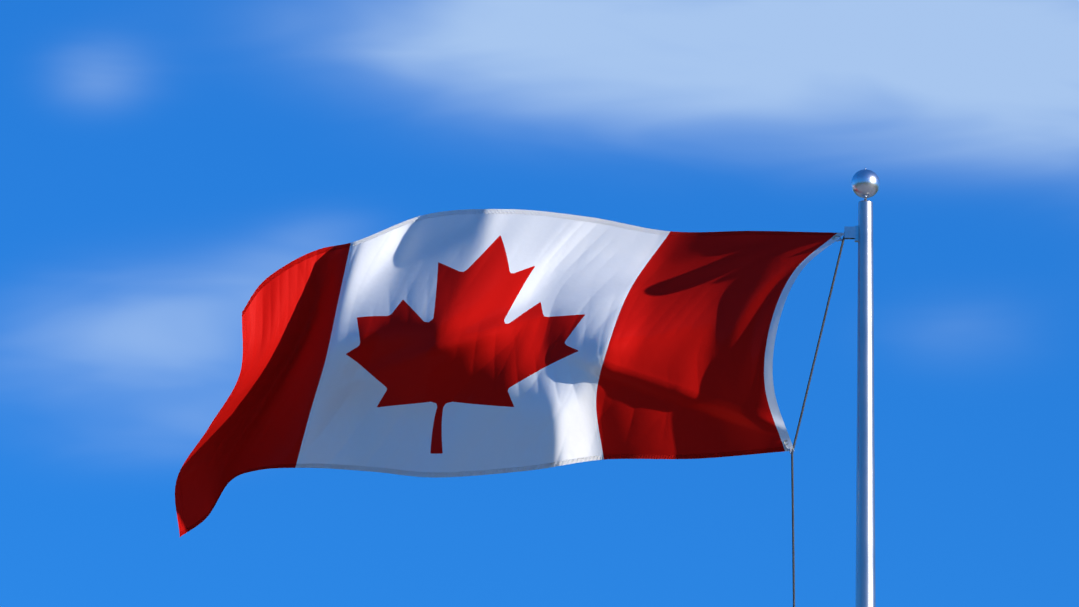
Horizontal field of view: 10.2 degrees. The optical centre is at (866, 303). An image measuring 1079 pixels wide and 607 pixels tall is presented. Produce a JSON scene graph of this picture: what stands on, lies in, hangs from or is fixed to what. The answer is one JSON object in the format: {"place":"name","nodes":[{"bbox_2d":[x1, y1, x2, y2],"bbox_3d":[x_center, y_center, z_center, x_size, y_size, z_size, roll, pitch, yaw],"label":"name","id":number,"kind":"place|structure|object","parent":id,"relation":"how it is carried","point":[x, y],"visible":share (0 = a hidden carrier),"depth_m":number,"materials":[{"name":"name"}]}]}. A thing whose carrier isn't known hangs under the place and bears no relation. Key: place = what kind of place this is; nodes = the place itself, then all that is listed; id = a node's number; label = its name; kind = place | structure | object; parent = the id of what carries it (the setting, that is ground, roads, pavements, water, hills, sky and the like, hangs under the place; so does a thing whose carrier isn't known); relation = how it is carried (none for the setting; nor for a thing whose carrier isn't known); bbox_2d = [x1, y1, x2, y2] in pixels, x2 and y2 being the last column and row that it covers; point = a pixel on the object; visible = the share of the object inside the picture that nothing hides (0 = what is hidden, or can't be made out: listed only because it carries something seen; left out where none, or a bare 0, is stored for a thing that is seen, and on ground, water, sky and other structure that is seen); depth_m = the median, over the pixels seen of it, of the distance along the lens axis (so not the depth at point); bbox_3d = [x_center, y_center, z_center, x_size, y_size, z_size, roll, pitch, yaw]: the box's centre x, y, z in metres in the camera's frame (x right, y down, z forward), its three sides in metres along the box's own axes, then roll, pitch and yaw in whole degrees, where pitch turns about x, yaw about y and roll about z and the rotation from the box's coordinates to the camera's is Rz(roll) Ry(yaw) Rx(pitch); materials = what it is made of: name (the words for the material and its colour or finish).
{"place":"outdoors","nodes":[
{"label":"outdoors","id":0,"kind":"place"},
{"bbox_2d":[0,0,1078,606],"label":"sky","id":1,"kind":"structure","parent":0,"point":[161,160],"materials":[{"name":"blue"}]},
{"bbox_3d":[-0.003,9.551,28.145,0.840,0.090,0.840,0,-15,1],"label":"pole footing","id":2,"kind":"object","parent":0,"visible":0},
{"bbox_2d":[175,168,879,606],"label":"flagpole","id":3,"kind":"object","parent":2,"relation":"on","point":[461,342],"visible":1,"depth_m":31.22,"materials":[{"name":"fabric"}]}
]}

